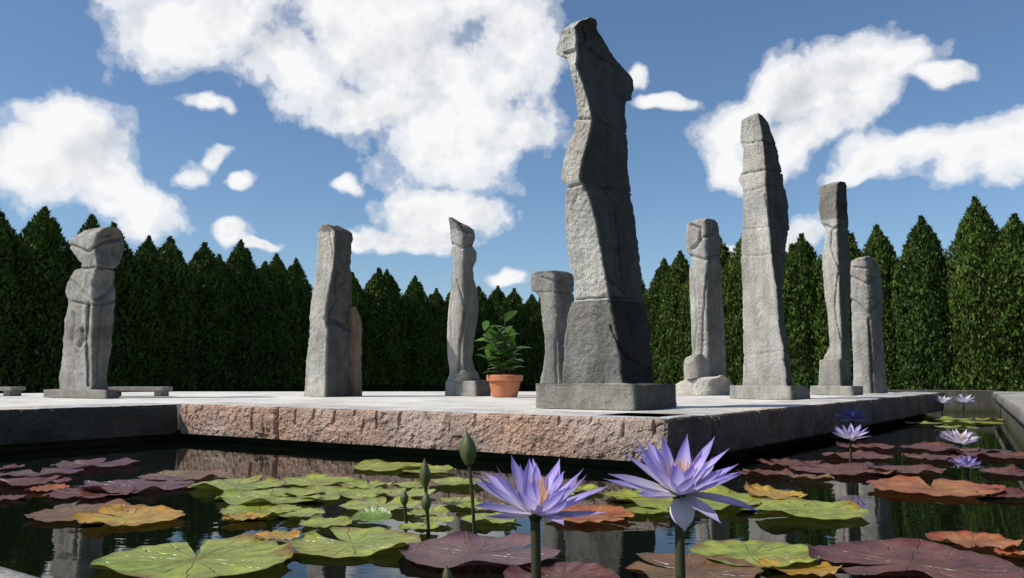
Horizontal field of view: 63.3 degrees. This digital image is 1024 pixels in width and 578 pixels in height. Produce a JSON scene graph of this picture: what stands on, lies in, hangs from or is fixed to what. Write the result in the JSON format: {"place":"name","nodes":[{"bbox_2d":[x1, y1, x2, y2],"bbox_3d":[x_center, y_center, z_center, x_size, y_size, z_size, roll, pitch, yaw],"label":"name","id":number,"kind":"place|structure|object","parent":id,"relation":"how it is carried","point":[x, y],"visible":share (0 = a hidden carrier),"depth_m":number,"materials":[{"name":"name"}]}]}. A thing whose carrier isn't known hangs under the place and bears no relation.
{"place":"outdoors","nodes":[
{"label":"outdoors","id":0,"kind":"place"},
{"bbox_2d":[0,567,37,577],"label":"coping","id":1,"kind":"object","parent":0,"point":[6,573],"visible":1,"depth_m":1.00,"materials":[{"name":"grey stone"}]},
{"bbox_2d":[0,411,1023,577],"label":"pond water","id":2,"kind":"structure","parent":0,"point":[54,549],"depth_m":3.38,"materials":[{"name":"black liquid"}]},
{"bbox_2d":[0,475,72,485],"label":"water lily pad","id":3,"kind":"object","parent":2,"relation":"on","point":[25,481],"visible":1,"depth_m":4.14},
{"bbox_2d":[0,467,83,476],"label":"water lily pad","id":4,"kind":"object","parent":2,"relation":"on","point":[43,472],"visible":0.99,"depth_m":4.51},
{"bbox_2d":[23,498,130,521],"bbox_3d":[-1.662,0.848,3.187,0.367,0.036,0.362,0,-6,0],"label":"water lily pad","id":5,"kind":"object","parent":2,"relation":"on","point":[56,514],"visible":0.54,"depth_m":3.23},
{"bbox_2d":[42,485,136,498],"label":"water lily pad","id":6,"kind":"object","parent":2,"relation":"on","point":[76,492],"visible":0.9,"depth_m":3.76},
{"bbox_2d":[50,458,138,467],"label":"water lily pad","id":7,"kind":"object","parent":2,"relation":"on","point":[86,463],"visible":1,"depth_m":4.97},
{"bbox_2d":[71,503,185,526],"bbox_3d":[-1.414,0.837,3.096,0.355,0.039,0.381,-5,-8,40],"label":"water lily pad","id":8,"kind":"object","parent":2,"relation":"on","point":[136,515],"visible":1,"depth_m":3.13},
{"bbox_2d":[79,475,193,492],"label":"water lily pad","id":9,"kind":"object","parent":2,"relation":"on","point":[165,483],"visible":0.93,"depth_m":4.04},
{"bbox_2d":[137,468,231,480],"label":"water lily pad","id":10,"kind":"object","parent":2,"relation":"on","point":[196,474],"visible":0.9,"depth_m":4.45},
{"bbox_2d":[86,533,293,577],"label":"water lily pad","id":11,"kind":"object","parent":2,"relation":"on","point":[241,553],"visible":1,"depth_m":2.40,"materials":[{"name":"plant"}]},
{"bbox_2d":[186,475,285,490],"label":"water lily pad","id":12,"kind":"object","parent":2,"relation":"on","point":[232,483],"visible":0.98,"depth_m":4.07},
{"bbox_2d":[221,511,266,520],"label":"water lily pad","id":13,"kind":"object","parent":2,"relation":"on","point":[246,515],"visible":1,"depth_m":3.12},
{"bbox_2d":[219,502,301,514],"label":"water lily pad","id":14,"kind":"object","parent":2,"relation":"on","point":[262,508],"visible":0.81,"depth_m":3.34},
{"bbox_2d":[215,488,322,504],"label":"water lily pad","id":15,"kind":"object","parent":2,"relation":"on","point":[234,496],"visible":1,"depth_m":3.64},
{"bbox_2d":[252,529,301,539],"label":"water lily pad","id":16,"kind":"object","parent":2,"relation":"on","point":[282,535],"visible":0.91,"depth_m":2.75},
{"bbox_2d":[270,507,324,517],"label":"water lily pad","id":17,"kind":"object","parent":2,"relation":"on","point":[300,512],"visible":1,"depth_m":3.21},
{"bbox_2d":[280,473,355,485],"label":"water lily pad","id":18,"kind":"object","parent":2,"relation":"on","point":[318,479],"visible":0.94,"depth_m":4.21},
{"bbox_2d":[299,516,351,527],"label":"water lily pad","id":19,"kind":"object","parent":2,"relation":"on","point":[315,521],"visible":1,"depth_m":3.02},
{"bbox_2d":[285,484,390,499],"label":"water lily pad","id":20,"kind":"object","parent":2,"relation":"on","point":[332,492],"visible":0.89,"depth_m":3.79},
{"bbox_2d":[278,527,420,557],"bbox_3d":[-0.496,0.794,2.637,0.416,0.030,0.431,-3,-7,26],"label":"water lily pad","id":21,"kind":"object","parent":2,"relation":"on","point":[360,542],"visible":0.98,"depth_m":2.65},
{"bbox_2d":[338,479,391,488],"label":"water lily pad","id":22,"kind":"object","parent":2,"relation":"on","point":[374,483],"visible":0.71,"depth_m":4.08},
{"bbox_2d":[350,505,391,522],"bbox_3d":[-0.527,0.833,3.068,0.164,0.045,0.153,0,-6,0],"label":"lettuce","id":23,"kind":"object","parent":2,"relation":"on","point":[374,513],"visible":1,"depth_m":3.11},
{"bbox_2d":[339,496,420,510],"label":"water lily pad","id":24,"kind":"object","parent":2,"relation":"on","point":[367,502],"visible":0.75,"depth_m":3.42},
{"bbox_2d":[352,459,432,470],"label":"water lily pad","id":25,"kind":"object","parent":2,"relation":"on","point":[377,465],"visible":0.97,"depth_m":4.91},
{"bbox_2d":[373,487,434,496],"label":"water lily pad","id":26,"kind":"object","parent":2,"relation":"on","point":[410,493],"visible":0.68,"depth_m":3.75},
{"bbox_2d":[419,458,430,510],"bbox_3d":[-0.306,0.785,2.938,0.034,0.367,0.044,-6,-8,45],"label":"water lily bud","id":27,"kind":"object","parent":2,"relation":"on","point":[424,474],"visible":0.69,"depth_m":2.94,"materials":[{"name":"green plant"}]},
{"bbox_2d":[398,465,455,472],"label":"water lily pad","id":28,"kind":"object","parent":2,"relation":"on","point":[444,468],"visible":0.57,"depth_m":4.68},
{"bbox_2d":[407,505,449,515],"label":"water lily pad","id":29,"kind":"object","parent":2,"relation":"on","point":[440,510],"visible":0.77,"depth_m":3.26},
{"bbox_2d":[430,477,489,485],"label":"water lily pad","id":30,"kind":"object","parent":2,"relation":"on","point":[454,481],"visible":0.84,"depth_m":4.15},
{"bbox_2d":[460,431,475,533],"bbox_3d":[-0.148,0.723,2.844,0.050,0.470,0.061,-6,-8,45],"label":"water lily bud","id":31,"kind":"object","parent":2,"relation":"on","point":[467,450],"visible":0.92,"depth_m":2.84,"materials":[{"name":"green plant"}]},
{"bbox_2d":[399,531,559,567],"bbox_3d":[-0.098,0.777,2.490,0.488,0.030,0.482,0,-6,0],"label":"water lily pad","id":32,"kind":"object","parent":2,"relation":"on","point":[457,549],"visible":0.97,"depth_m":2.51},
{"bbox_2d":[460,512,518,522],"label":"water lily pad","id":33,"kind":"object","parent":2,"relation":"on","point":[481,517],"visible":0.79,"depth_m":3.08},
{"bbox_2d":[471,455,606,577],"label":"water lily flower","id":34,"kind":"object","parent":2,"relation":"on","point":[534,499],"visible":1,"depth_m":1.26,"materials":[{"name":"purple plant"}]},
{"bbox_2d":[503,560,619,577],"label":"water lily pad","id":35,"kind":"object","parent":2,"relation":"on","point":[576,569],"visible":0.94,"depth_m":2.24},
{"bbox_2d":[561,504,634,522],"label":"water lily pad","id":36,"kind":"object","parent":2,"relation":"on","point":[621,512],"visible":0.59,"depth_m":3.17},
{"bbox_2d":[624,506,668,513],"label":"water lily pad","id":37,"kind":"object","parent":2,"relation":"on","point":[643,510],"visible":0.98,"depth_m":3.27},
{"bbox_2d":[603,435,759,577],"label":"water lily flower","id":38,"kind":"object","parent":2,"relation":"on","point":[683,479],"visible":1,"depth_m":1.26,"materials":[{"name":"purple plant"}]},
{"bbox_2d":[607,485,761,509],"bbox_3d":[0.736,0.882,3.545,0.654,0.038,0.610,0,-6,0],"label":"water lily pad","id":39,"kind":"object","parent":2,"relation":"on","point":[624,494],"visible":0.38,"depth_m":3.57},
{"bbox_2d":[624,552,763,577],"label":"water lily pad","id":40,"kind":"object","parent":2,"relation":"on","point":[699,566],"visible":0.88,"depth_m":2.30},
{"bbox_2d":[688,539,819,566],"bbox_3d":[0.721,0.782,2.476,0.386,0.021,0.383,0,-6,0],"label":"water lily pad","id":41,"kind":"object","parent":2,"relation":"on","point":[756,550],"visible":0.97,"depth_m":2.51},
{"bbox_2d":[736,468,793,475],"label":"water lily pad","id":42,"kind":"object","parent":2,"relation":"on","point":[758,471],"visible":0.99,"depth_m":4.51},
{"bbox_2d":[743,481,807,499],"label":"water lily pad","id":43,"kind":"object","parent":2,"relation":"on","point":[765,491],"visible":0.97,"depth_m":3.69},
{"bbox_2d":[756,458,820,465],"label":"water lily pad","id":44,"kind":"object","parent":2,"relation":"on","point":[785,462],"visible":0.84,"depth_m":5.05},
{"bbox_2d":[758,557,841,576],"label":"water lily pad","id":45,"kind":"object","parent":2,"relation":"on","point":[821,569],"visible":0.94,"depth_m":2.31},
{"bbox_2d":[737,496,869,518],"bbox_3d":[1.137,0.856,3.279,0.482,0.031,0.505,0,-6,0],"label":"water lily pad","id":46,"kind":"object","parent":2,"relation":"on","point":[841,509],"visible":0.98,"depth_m":3.30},
{"bbox_2d":[789,461,899,474],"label":"water lily pad","id":47,"kind":"object","parent":2,"relation":"on","point":[855,468],"visible":0.98,"depth_m":4.67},
{"bbox_2d":[832,424,869,462],"bbox_3d":[2.020,0.977,4.927,0.205,0.357,0.225,4,-7,-35],"label":"water lily flower","id":48,"kind":"object","parent":2,"relation":"on","point":[851,433],"visible":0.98,"depth_m":4.93,"materials":[{"name":"purple plant"}]},
{"bbox_2d":[835,407,866,443],"bbox_3d":[2.682,1.120,6.531,0.271,0.405,0.230,-4,-7,37],"label":"water lily flower","id":49,"kind":"object","parent":2,"relation":"on","point":[852,416],"visible":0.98,"depth_m":6.51,"materials":[{"name":"purple plant"}]},
{"bbox_2d":[820,450,892,458],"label":"water lily pad","id":50,"kind":"object","parent":2,"relation":"on","point":[859,454],"visible":0.89,"depth_m":5.49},
{"bbox_2d":[836,441,900,448],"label":"water lily pad","id":51,"kind":"object","parent":2,"relation":"on","point":[870,445],"visible":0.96,"depth_m":6.21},
{"bbox_2d":[862,463,946,473],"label":"water lily pad","id":52,"kind":"object","parent":2,"relation":"on","point":[925,468],"visible":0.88,"depth_m":4.70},
{"bbox_2d":[806,538,1023,577],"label":"water lily pad","id":53,"kind":"object","parent":2,"relation":"on","point":[915,557],"visible":1,"depth_m":2.38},
{"bbox_2d":[901,453,961,459],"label":"water lily pad","id":54,"kind":"object","parent":2,"relation":"on","point":[928,456],"visible":0.98,"depth_m":5.37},
{"bbox_2d":[866,475,1005,496],"bbox_3d":[1.974,0.918,3.879,0.589,0.032,0.558,0,-6,0],"label":"water lily pad","id":55,"kind":"object","parent":2,"relation":"on","point":[919,485],"visible":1,"depth_m":3.91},
{"bbox_2d":[901,442,979,451],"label":"water lily pad","id":56,"kind":"object","parent":2,"relation":"on","point":[937,446],"visible":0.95,"depth_m":6.14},
{"bbox_2d":[939,428,979,446],"bbox_3d":[3.309,1.153,6.105,0.294,0.254,0.255,3,-6,-23],"label":"water lily flower","id":57,"kind":"object","parent":2,"relation":"on","point":[961,439],"visible":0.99,"depth_m":6.09,"materials":[{"name":"white plant"}]},
{"bbox_2d":[952,454,982,474],"bbox_3d":[2.483,1.009,4.518,0.166,0.212,0.147,0,-6,0],"label":"water lily flower","id":58,"kind":"object","parent":2,"relation":"on","point":[968,463],"visible":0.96,"depth_m":4.52,"materials":[{"name":"purple plant"}]},
{"bbox_2d":[925,530,1022,549],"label":"water lily pad","id":59,"kind":"object","parent":2,"relation":"on","point":[967,539],"visible":0.99,"depth_m":2.67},
{"bbox_2d":[962,451,1023,458],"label":"water lily pad","id":60,"kind":"object","parent":2,"relation":"on","point":[1005,455],"visible":0.99,"depth_m":5.51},
{"bbox_2d":[976,487,1023,497],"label":"water lily pad","id":61,"kind":"object","parent":2,"relation":"on","point":[1009,492],"visible":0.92,"depth_m":3.72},
{"bbox_2d":[980,465,1023,475],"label":"water lily pad","id":62,"kind":"object","parent":2,"relation":"on","point":[1011,470],"visible":1,"depth_m":4.61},
{"bbox_2d":[994,547,1023,557],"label":"water lily pad","id":63,"kind":"object","parent":2,"relation":"on","point":[1014,552],"visible":1,"depth_m":2.50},
{"bbox_2d":[0,0,1023,332],"label":"sky","id":64,"kind":"structure","parent":0,"point":[265,124],"materials":[{"name":"blue"}]},
{"label":"ground","id":65,"kind":"structure","parent":0,"visible":0},
{"bbox_2d":[0,208,40,393],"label":"arborvitae tree","id":66,"kind":"object","parent":65,"relation":"on","point":[12,264],"visible":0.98,"depth_m":17.32,"materials":[{"name":"green plant"}]},
{"bbox_2d":[14,206,74,392],"bbox_3d":[-10.578,0.518,18.470,1.984,4.866,1.996,-5,-8,41],"label":"arborvitae tree","id":67,"kind":"object","parent":65,"relation":"on","point":[43,238],"visible":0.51,"depth_m":18.11,"materials":[{"name":"green plant"}]},
{"bbox_2d":[59,214,122,386],"bbox_3d":[-9.907,0.617,19.319,1.782,4.844,1.771,0,-6,4],"label":"arborvitae tree","id":68,"kind":"object","parent":65,"relation":"on","point":[92,222],"visible":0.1,"depth_m":19.33,"materials":[{"name":"green plant"}]},
{"bbox_2d":[107,221,147,391],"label":"arborvitae tree","id":69,"kind":"object","parent":65,"relation":"on","point":[127,302],"visible":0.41,"depth_m":19.93,"materials":[{"name":"green plant"}]},
{"bbox_2d":[127,235,176,391],"bbox_3d":[-9.270,0.890,20.883,1.647,4.623,1.589,1,-7,-4],"label":"arborvitae tree","id":70,"kind":"object","parent":65,"relation":"on","point":[155,287],"visible":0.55,"depth_m":20.64,"materials":[{"name":"green plant"}]},
{"bbox_2d":[157,235,200,391],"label":"arborvitae tree","id":71,"kind":"object","parent":65,"relation":"on","point":[182,284],"visible":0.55,"depth_m":21.43,"materials":[{"name":"green plant"}]},
{"bbox_2d":[186,241,237,391],"bbox_3d":[-8.505,1.031,22.842,1.913,4.752,1.783,-6,-8,43],"label":"arborvitae tree","id":72,"kind":"object","parent":65,"relation":"on","point":[211,335],"visible":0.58,"depth_m":22.44,"materials":[{"name":"green plant"}]},
{"bbox_2d":[217,254,242,391],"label":"arborvitae tree","id":73,"kind":"object","parent":65,"relation":"on","point":[228,275],"visible":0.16,"depth_m":23.44,"materials":[{"name":"green plant"}]},
{"bbox_2d":[226,239,271,391],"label":"arborvitae tree","id":74,"kind":"object","parent":65,"relation":"on","point":[242,267],"visible":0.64,"depth_m":23.88,"materials":[{"name":"green plant"}]},
{"bbox_2d":[256,260,289,391],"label":"arborvitae tree","id":75,"kind":"object","parent":65,"relation":"on","point":[275,313],"visible":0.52,"depth_m":24.83,"materials":[{"name":"green plant"}]},
{"bbox_2d":[269,252,304,391],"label":"arborvitae tree","id":76,"kind":"object","parent":65,"relation":"on","point":[278,268],"visible":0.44,"depth_m":25.68,"materials":[{"name":"green plant"}]},
{"bbox_2d":[287,257,312,391],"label":"arborvitae tree","id":77,"kind":"object","parent":65,"relation":"on","point":[303,286],"visible":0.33,"depth_m":26.43,"materials":[{"name":"green plant"}]},
{"bbox_2d":[351,271,376,391],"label":"arborvitae tree","id":78,"kind":"object","parent":65,"relation":"on","point":[359,298],"visible":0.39,"depth_m":28.84,"materials":[{"name":"green plant"}]},
{"bbox_2d":[363,267,403,391],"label":"arborvitae tree","id":79,"kind":"object","parent":65,"relation":"on","point":[378,290],"visible":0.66,"depth_m":29.28,"materials":[{"name":"green plant"}]},
{"bbox_2d":[384,269,414,391],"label":"arborvitae tree","id":80,"kind":"object","parent":65,"relation":"on","point":[398,297],"visible":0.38,"depth_m":30.17,"materials":[{"name":"green plant"}]},
{"bbox_2d":[401,275,438,391],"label":"arborvitae tree","id":81,"kind":"object","parent":65,"relation":"on","point":[420,328],"visible":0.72,"depth_m":30.72,"materials":[{"name":"green plant"}]},
{"bbox_2d":[428,288,449,391],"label":"arborvitae tree","id":82,"kind":"object","parent":65,"relation":"on","point":[438,305],"visible":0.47,"depth_m":31.50,"materials":[{"name":"green plant"}]},
{"bbox_2d":[0,392,943,468],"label":"stone platform","id":83,"kind":"structure","parent":65,"relation":"on","point":[521,426],"depth_m":6.01,"materials":[{"name":"stone"}]},
{"bbox_2d":[43,226,124,397],"bbox_3d":[-4.495,0.252,8.907,1.008,1.809,0.386,-3,-7,25],"label":"stone torso sculpture","id":84,"kind":"object","parent":83,"relation":"on","point":[90,292],"visible":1,"depth_m":8.77,"materials":[{"name":"stone"}]},
{"bbox_2d":[108,387,172,396],"bbox_3d":[-4.275,1.171,9.480,0.680,0.108,0.300,0,-6,0],"label":"stone bench","id":85,"kind":"object","parent":83,"relation":"on","point":[160,391],"visible":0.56,"depth_m":9.34,"materials":[{"name":"stone"}]},
{"bbox_2d":[304,224,362,396],"bbox_3d":[-2.014,0.251,9.536,0.424,1.940,0.635,-4,-7,34],"label":"stone block sculpture","id":86,"kind":"object","parent":83,"relation":"on","point":[334,360],"visible":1,"depth_m":9.35,"materials":[{"name":"stone"}]},
{"bbox_2d":[445,217,490,395],"bbox_3d":[-0.531,0.198,9.768,0.484,2.094,0.358,-4,-7,32],"label":"stone torso sculpture","id":87,"kind":"object","parent":83,"relation":"on","point":[463,379],"visible":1,"depth_m":9.73,"materials":[{"name":"stone"}]},
{"bbox_2d":[476,310,529,396],"bbox_3d":[-0.103,0.708,9.103,0.545,0.942,0.603,-4,-7,36],"label":"potted plant","id":88,"kind":"object","parent":83,"relation":"on","point":[504,385],"visible":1,"depth_m":9.05,"materials":[{"name":"green plant"}]},
{"bbox_2d":[530,270,573,382],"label":"stone torso sculpture","id":89,"kind":"object","parent":83,"relation":"on","point":[553,290],"visible":0.66,"depth_m":9.77,"materials":[{"name":"stone"}]},
{"bbox_2d":[535,17,676,409],"bbox_3d":[0.706,-0.554,6.198,0.809,2.853,0.750,-5,-8,39],"label":"stone torso sculpture","id":90,"kind":"object","parent":83,"relation":"on","point":[607,364],"visible":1,"depth_m":6.02,"materials":[{"name":"stone"}]},
{"bbox_2d":[675,218,732,394],"bbox_3d":[2.321,0.210,10.164,0.619,2.151,0.543,-5,-8,38],"label":"stone figure sculpture","id":91,"kind":"object","parent":83,"relation":"on","point":[705,368],"visible":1,"depth_m":10.10,"materials":[{"name":"stone"}]},
{"bbox_2d":[730,113,810,399],"bbox_3d":[2.622,-0.343,8.544,0.682,2.918,0.484,-5,-8,38],"label":"stone obelisk sculpture","id":92,"kind":"object","parent":83,"relation":"on","point":[767,374],"visible":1,"depth_m":8.47,"materials":[{"name":"stone"}]},
{"bbox_2d":[810,181,862,394],"bbox_3d":[3.974,-0.019,10.260,0.546,2.628,0.418,-5,-8,40],"label":"stone leg sculpture","id":93,"kind":"object","parent":83,"relation":"on","point":[834,372],"visible":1,"depth_m":10.19,"materials":[{"name":"stone"}]},
{"bbox_2d":[850,256,887,392],"bbox_3d":[4.790,0.477,11.173,0.450,1.828,0.262,3,-7,-27],"label":"stone torso sculpture","id":94,"kind":"object","parent":83,"relation":"on","point":[869,369],"visible":0.99,"depth_m":11.08,"materials":[{"name":"stone"}]},
{"bbox_2d":[472,286,496,379],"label":"arborvitae tree","id":95,"kind":"object","parent":65,"relation":"on","point":[482,363],"visible":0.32,"depth_m":32.64,"materials":[{"name":"green plant"}]},
{"bbox_2d":[486,285,519,374],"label":"arborvitae tree","id":96,"kind":"object","parent":65,"relation":"on","point":[500,305],"visible":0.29,"depth_m":33.26,"materials":[{"name":"green plant"}]},
{"bbox_2d":[506,287,531,391],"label":"arborvitae tree","id":97,"kind":"object","parent":65,"relation":"on","point":[515,299],"visible":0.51,"depth_m":33.91,"materials":[{"name":"green plant"}]},
{"bbox_2d":[522,294,544,391],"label":"arborvitae tree","id":98,"kind":"object","parent":65,"relation":"on","point":[535,356],"visible":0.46,"depth_m":34.12,"materials":[{"name":"green plant"}]},
{"bbox_2d":[642,257,669,382],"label":"arborvitae tree","id":99,"kind":"object","parent":65,"relation":"on","point":[651,299],"visible":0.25,"depth_m":24.59,"materials":[{"name":"green plant"}]},
{"bbox_2d":[654,250,689,383],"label":"arborvitae tree","id":100,"kind":"object","parent":65,"relation":"on","point":[676,276],"visible":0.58,"depth_m":23.96,"materials":[{"name":"green plant"}]},
{"bbox_2d":[675,277,691,382],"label":"arborvitae tree","id":101,"kind":"object","parent":65,"relation":"on","point":[686,339],"visible":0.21,"depth_m":23.32,"materials":[{"name":"green plant"}]},
{"bbox_2d":[719,236,730,373],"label":"arborvitae tree","id":102,"kind":"object","parent":65,"relation":"on","point":[724,253],"visible":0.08,"depth_m":22.92,"materials":[{"name":"green plant"}]},
{"bbox_2d":[721,233,743,384],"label":"arborvitae tree","id":103,"kind":"object","parent":65,"relation":"on","point":[733,299],"visible":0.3,"depth_m":21.94,"materials":[{"name":"green plant"}]},
{"bbox_2d":[782,232,825,390],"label":"arborvitae tree","id":104,"kind":"object","parent":65,"relation":"on","point":[799,283],"visible":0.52,"depth_m":20.55,"materials":[{"name":"green plant"}]},
{"bbox_2d":[808,230,862,385],"bbox_3d":[8.089,0.716,20.266,1.792,4.844,1.828,2,-6,-19],"label":"arborvitae tree","id":105,"kind":"object","parent":65,"relation":"on","point":[822,309],"visible":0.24,"depth_m":20.07,"materials":[{"name":"green plant"}]},
{"bbox_2d":[849,224,906,389],"bbox_3d":[8.786,0.737,19.722,1.585,4.688,1.595,0,-6,-2],"label":"arborvitae tree","id":106,"kind":"object","parent":65,"relation":"on","point":[879,247],"visible":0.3,"depth_m":19.30,"materials":[{"name":"green plant"}]},
{"bbox_2d":[889,215,963,389],"bbox_3d":[9.382,0.629,18.758,1.598,4.705,1.660,-2,-6,14],"label":"arborvitae tree","id":107,"kind":"object","parent":65,"relation":"on","point":[920,297],"visible":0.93,"depth_m":18.36,"materials":[{"name":"green plant"}]},
{"bbox_2d":[888,390,999,413],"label":"wall","id":108,"kind":"structure","parent":65,"relation":"on","point":[983,400],"depth_m":12.53,"materials":[{"name":"stone"}]},
{"bbox_2d":[941,196,1012,391],"bbox_3d":[10.133,0.411,17.888,1.624,4.959,1.686,3,-7,-30],"label":"arborvitae tree","id":109,"kind":"object","parent":65,"relation":"on","point":[972,251],"visible":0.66,"depth_m":17.55,"materials":[{"name":"green plant"}]},
{"bbox_2d":[976,213,1023,391],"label":"arborvitae tree","id":110,"kind":"object","parent":65,"relation":"on","point":[1009,275],"visible":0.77,"depth_m":17.05,"materials":[{"name":"green plant"}]},
{"bbox_2d":[996,402,1023,451],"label":"wall","id":111,"kind":"structure","parent":65,"relation":"on","point":[1014,426],"depth_m":7.79,"materials":[{"name":"stone"}]},
{"bbox_2d":[999,395,1023,412],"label":"coping","id":112,"kind":"object","parent":111,"relation":"on","point":[1004,402],"visible":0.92,"depth_m":8.42,"materials":[{"name":"grey stone"}]},
{"bbox_2d":[1009,402,1023,425],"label":"coping","id":113,"kind":"object","parent":111,"relation":"on","point":[1016,410],"visible":1,"depth_m":6.34,"materials":[{"name":"grey stone"}]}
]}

